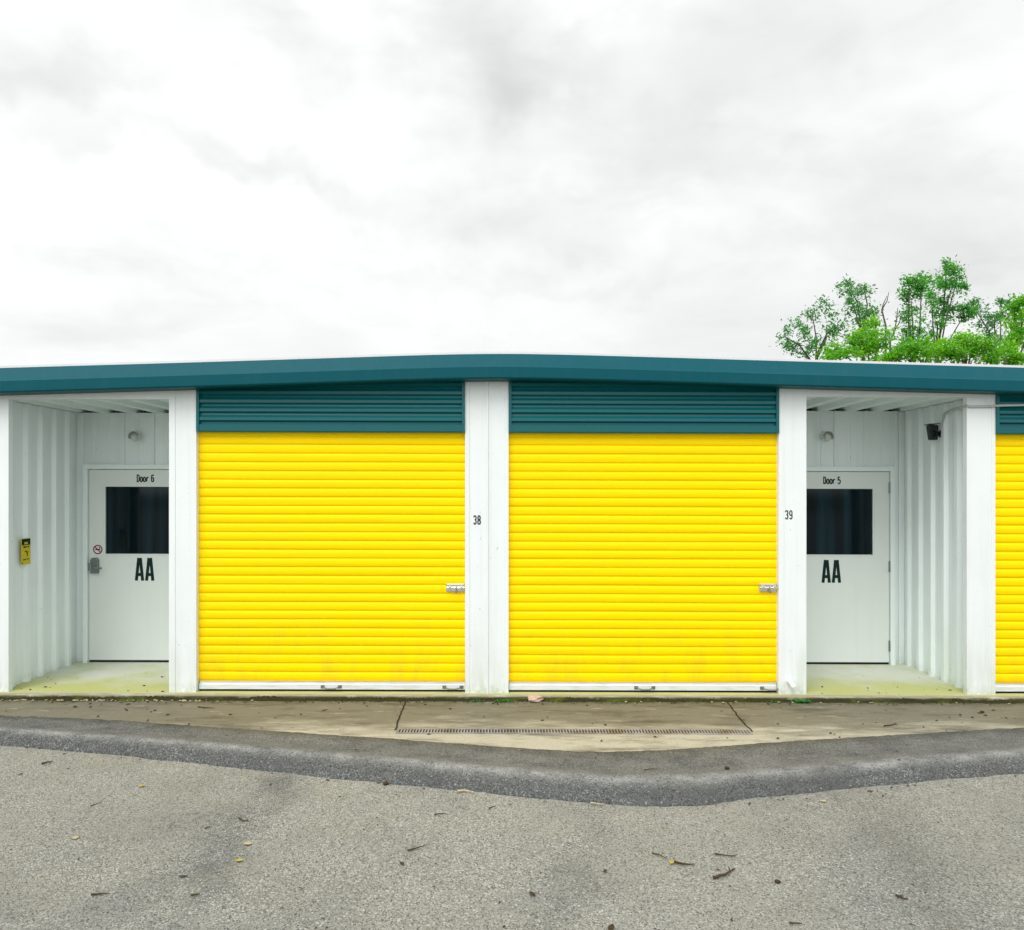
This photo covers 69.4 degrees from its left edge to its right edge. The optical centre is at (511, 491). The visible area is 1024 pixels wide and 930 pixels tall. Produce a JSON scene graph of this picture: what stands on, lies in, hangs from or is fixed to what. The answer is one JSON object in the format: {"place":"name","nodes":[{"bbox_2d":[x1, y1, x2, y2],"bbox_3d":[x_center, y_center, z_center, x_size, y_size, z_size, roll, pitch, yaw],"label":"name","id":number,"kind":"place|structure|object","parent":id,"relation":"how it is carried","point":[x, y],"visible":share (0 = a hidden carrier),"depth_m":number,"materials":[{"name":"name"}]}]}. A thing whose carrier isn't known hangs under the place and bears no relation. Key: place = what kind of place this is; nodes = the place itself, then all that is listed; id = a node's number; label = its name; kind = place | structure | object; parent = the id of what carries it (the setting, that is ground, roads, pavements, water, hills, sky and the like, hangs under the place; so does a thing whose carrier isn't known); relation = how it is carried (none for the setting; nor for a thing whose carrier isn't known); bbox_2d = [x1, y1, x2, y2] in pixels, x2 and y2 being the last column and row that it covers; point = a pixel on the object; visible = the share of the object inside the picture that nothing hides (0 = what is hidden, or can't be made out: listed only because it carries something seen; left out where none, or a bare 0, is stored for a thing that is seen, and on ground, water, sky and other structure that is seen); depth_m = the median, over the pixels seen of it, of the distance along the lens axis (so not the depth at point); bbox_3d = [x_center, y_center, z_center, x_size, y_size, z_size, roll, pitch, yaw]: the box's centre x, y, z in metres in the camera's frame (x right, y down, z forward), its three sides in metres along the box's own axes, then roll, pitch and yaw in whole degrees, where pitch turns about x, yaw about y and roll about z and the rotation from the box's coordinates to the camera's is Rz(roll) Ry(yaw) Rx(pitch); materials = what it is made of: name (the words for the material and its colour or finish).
{"place":"outdoors","nodes":[
{"label":"outdoors","id":0,"kind":"place"},
{"bbox_2d":[0,746,1023,929],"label":"road","id":1,"kind":"structure","parent":0,"point":[344,871],"depth_m":3.68,"materials":[{"name":"grey asphalt"}]},
{"bbox_2d":[457,789,474,792],"bbox_3d":[-0.276,1.799,4.448,0.108,0.013,0.024,0,0,8],"label":"twig","id":2,"kind":"object","parent":1,"relation":"on","point":[461,790],"visible":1,"depth_m":4.45,"materials":[{"name":"wood"}]},
{"bbox_2d":[0,715,1023,806],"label":"asphalt kerb","id":3,"kind":"structure","parent":1,"relation":"on","point":[702,776],"depth_m":4.87,"materials":[{"name":"grey asphalt"}]},
{"bbox_2d":[2,668,1022,928],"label":"leaf litter","id":4,"kind":"object","parent":1,"relation":"on","point":[520,750],"visible":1,"depth_m":5.77,"materials":[{"name":"brown plant"}]},
{"bbox_2d":[608,924,613,929],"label":"leaf","id":5,"kind":"object","parent":1,"relation":"on","point":[610,926],"visible":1,"depth_m":3.07,"materials":[{"name":"brown plant"}]},
{"bbox_2d":[674,860,694,864],"bbox_3d":[0.834,1.803,3.585,0.098,0.012,0.030,0,0,17],"label":"twig","id":6,"kind":"object","parent":1,"relation":"on","point":[678,862],"visible":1,"depth_m":3.58,"materials":[{"name":"brown wood"}]},
{"bbox_2d":[713,866,734,878],"bbox_3d":[1.003,1.803,3.501,0.153,0.015,0.032,0,0,-42],"label":"twig","id":7,"kind":"object","parent":1,"relation":"on","point":[720,875],"visible":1,"depth_m":3.48,"materials":[{"name":"brown wood"}]},
{"bbox_2d":[714,853,735,856],"bbox_3d":[1.064,1.806,3.673,0.113,0.009,0.035,0,0,7],"label":"twig","id":8,"kind":"object","parent":1,"relation":"on","point":[724,854],"visible":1,"depth_m":3.68,"materials":[{"name":"brown wood"}]},
{"bbox_2d":[0,700,1023,751],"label":"concrete apron","id":9,"kind":"object","parent":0,"point":[384,720],"visible":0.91,"depth_m":5.88,"materials":[{"name":"brown concrete"}]},
{"bbox_2d":[494,699,513,701],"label":"weed","id":10,"kind":"object","parent":9,"relation":"on","point":[503,701],"visible":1,"depth_m":6.29,"materials":[{"name":"green plant"}]},
{"bbox_2d":[0,699,1009,703],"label":"dry leaf litter","id":11,"kind":"object","parent":9,"relation":"on","point":[252,700],"visible":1,"depth_m":6.28,"materials":[{"name":"brown plant"}]},
{"bbox_2d":[0,696,1023,703],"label":"moss","id":12,"kind":"object","parent":9,"relation":"on","point":[557,699],"visible":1,"depth_m":6.32,"materials":[{"name":"green plant"}]},
{"bbox_2d":[528,694,543,701],"bbox_3d":[0.198,1.768,6.338,0.138,0.069,0.125,0,0,-14],"label":"concrete chunk","id":13,"kind":"object","parent":9,"relation":"on","point":[534,698],"visible":1,"depth_m":6.30,"materials":[{"name":"beige concrete"}]},
{"bbox_2d":[396,728,752,734],"bbox_3d":[0.465,1.802,5.556,2.661,0.016,0.104,0,0,0],"label":"trench drain","id":14,"kind":"object","parent":9,"relation":"on","point":[561,731],"visible":1,"depth_m":5.55,"materials":[{"name":"black metal"}]},
{"bbox_2d":[791,699,814,702],"bbox_3d":[2.464,1.784,6.292,0.197,0.023,0.097,0,0,0],"label":"weed","id":15,"kind":"object","parent":9,"relation":"on","point":[801,701],"visible":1,"depth_m":6.29,"materials":[{"name":"green plant"}]},
{"bbox_2d":[0,0,1023,365],"label":"sky","id":16,"kind":"structure","parent":0,"point":[180,179],"materials":[{"name":"white"}]},
{"label":"ground","id":17,"kind":"structure","parent":0,"visible":0},
{"bbox_2d":[0,352,1023,700],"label":"storage building","id":18,"kind":"structure","parent":17,"relation":"on","point":[524,524],"depth_m":6.47,"materials":[{"name":"metal"}]},
{"bbox_2d":[21,538,29,564],"bbox_3d":[-4.420,0.543,6.727,0.006,0.236,0.126,0,0,0],"label":"warning sign","id":19,"kind":"object","parent":18,"relation":"attached to","point":[25,550],"visible":1,"depth_m":6.72,"materials":[{"name":"yellow plastic"}]},
{"bbox_2d":[88,470,168,661],"bbox_3d":[-3.729,0.757,7.514,1.183,1.963,0.108,0,0,0],"label":"entry door","id":20,"kind":"structure","parent":18,"relation":"in","point":[129,509],"depth_m":7.54,"materials":[{"name":"grey paint"}]},
{"bbox_2d":[93,545,101,553],"bbox_3d":[-4.222,0.589,7.540,0.096,0.096,0.001,0,0,0],"label":"no smoking sign","id":21,"kind":"object","parent":20,"relation":"attached to","point":[97,549],"visible":1,"depth_m":7.54,"materials":[{"name":"white"}]},
{"bbox_2d":[128,431,142,440],"bbox_3d":[-3.825,-0.565,7.519,0.112,0.107,0.104,0,0,0],"label":"wall lamp","id":22,"kind":"object","parent":18,"relation":"attached to","point":[135,435],"visible":1,"depth_m":7.49,"materials":[{"name":"glass"}]},
{"bbox_2d":[199,432,464,691],"bbox_3d":[-1.572,0.557,6.456,2.390,2.391,0.072,0,0,0],"label":"roller door","id":23,"kind":"structure","parent":18,"relation":"in","point":[328,561],"depth_m":6.47,"materials":[{"name":"yellow paint"}]},
{"bbox_2d":[509,433,777,692],"bbox_3d":[1.145,0.565,6.456,2.409,2.391,0.072,0,0,0],"label":"roller door","id":24,"kind":"structure","parent":18,"relation":"in","point":[638,562],"depth_m":6.47,"materials":[{"name":"yellow paint"}]},
{"bbox_2d":[820,431,833,440],"bbox_3d":[3.197,-0.565,7.519,0.112,0.107,0.104,0,0,0],"label":"wall lamp","id":25,"kind":"object","parent":18,"relation":"attached to","point":[826,435],"visible":1,"depth_m":7.49,"materials":[{"name":"glass"}]},
{"bbox_2d":[806,472,889,663],"bbox_3d":[3.269,0.778,7.553,1.173,1.963,0.043,0,0,1],"label":"entry door","id":26,"kind":"structure","parent":18,"relation":"in","point":[848,563],"depth_m":7.54,"materials":[{"name":"grey paint"}]},
{"bbox_2d":[925,423,940,439],"bbox_3d":[3.949,-0.560,6.918,0.147,0.154,0.102,0,0,0],"label":"security camera","id":27,"kind":"object","parent":18,"relation":"attached to","point":[933,433],"visible":1,"depth_m":6.89,"materials":[{"name":"black plastic"}]},
{"bbox_2d":[938,404,1023,429],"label":"cable","id":28,"kind":"object","parent":18,"relation":"attached to","point":[974,406],"visible":1,"depth_m":6.41,"materials":[{"name":"grey plastic"}]},
{"bbox_2d":[995,435,1023,692],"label":"roller door","id":29,"kind":"structure","parent":18,"relation":"in","point":[1009,449],"depth_m":6.47,"materials":[{"name":"yellow paint"}]},
{"bbox_2d":[768,290,855,359],"bbox_3d":[10.985,-2.607,27.185,3.180,9.330,2.566,0,0,0],"label":"tree","id":30,"kind":"object","parent":17,"relation":"on","point":[788,344],"visible":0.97,"depth_m":26.83,"materials":[{"name":"green plant"}]},
{"bbox_2d":[834,273,883,360],"bbox_3d":[13.505,-3.282,29.164,1.926,10.676,2.898,0,0,11],"label":"tree","id":31,"kind":"object","parent":17,"relation":"on","point":[868,312],"visible":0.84,"depth_m":28.39,"materials":[{"name":"green plant"}]},
{"bbox_2d":[814,311,904,361],"bbox_3d":[11.838,-2.153,25.424,2.899,8.414,2.255,0,0,0],"label":"shrub","id":32,"kind":"object","parent":17,"relation":"on","point":[857,348],"visible":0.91,"depth_m":25.24,"materials":[{"name":"green plant"}]},
{"bbox_2d":[881,292,888,349],"bbox_3d":[14.166,-2.772,28.000,0.364,9.644,0.162,0,0,-21],"label":"dead sapling","id":33,"kind":"object","parent":17,"relation":"on","point":[883,315],"visible":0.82,"depth_m":27.98,"materials":[{"name":"wood"}]},
{"bbox_2d":[889,308,901,350],"bbox_3d":[14.472,-2.451,28.040,0.660,9.004,0.138,0,0,-9],"label":"dead sapling","id":34,"kind":"object","parent":17,"relation":"on","point":[895,328],"visible":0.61,"depth_m":27.99,"materials":[{"name":"wood"}]},
{"bbox_2d":[876,333,954,362],"bbox_3d":[13.220,-1.569,23.939,2.658,7.250,1.765,0,0,-14],"label":"shrub","id":35,"kind":"object","parent":17,"relation":"on","point":[928,349],"visible":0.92,"depth_m":23.71,"materials":[{"name":"green plant"}]},
{"bbox_2d":[888,269,943,361],"bbox_3d":[15.158,-3.256,28.151,2.820,10.626,1.711,0,0,-41],"label":"vine covered tree","id":36,"kind":"object","parent":17,"relation":"on","point":[916,284],"visible":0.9,"depth_m":27.83,"materials":[{"name":"green plant"}]},
{"bbox_2d":[920,255,980,362],"bbox_3d":[17.755,-3.760,30.042,2.591,11.629,1.956,0,0,-35],"label":"vine covered tree","id":37,"kind":"object","parent":17,"relation":"on","point":[952,282],"visible":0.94,"depth_m":29.85,"materials":[{"name":"green plant"}]},
{"bbox_2d":[936,329,1004,363],"bbox_3d":[15.009,-1.709,24.391,2.033,7.520,2.113,0,0,43],"label":"shrub","id":38,"kind":"object","parent":17,"relation":"on","point":[963,344],"visible":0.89,"depth_m":24.27,"materials":[{"name":"green plant"}]},
{"bbox_2d":[965,293,1020,364],"bbox_3d":[20.011,-3.216,31.043,2.048,10.536,3.278,0,0,24],"label":"tree","id":39,"kind":"object","parent":17,"relation":"on","point":[997,315],"visible":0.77,"depth_m":30.73,"materials":[{"name":"green plant"}]},
{"bbox_2d":[974,340,1023,364],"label":"shrub","id":40,"kind":"object","parent":17,"relation":"on","point":[1012,356],"visible":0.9,"depth_m":24.26,"materials":[{"name":"green plant"}]},
{"bbox_2d":[986,293,1023,364],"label":"tree","id":41,"kind":"object","parent":17,"relation":"on","point":[1017,334],"visible":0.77,"depth_m":25.50,"materials":[{"name":"green plant"}]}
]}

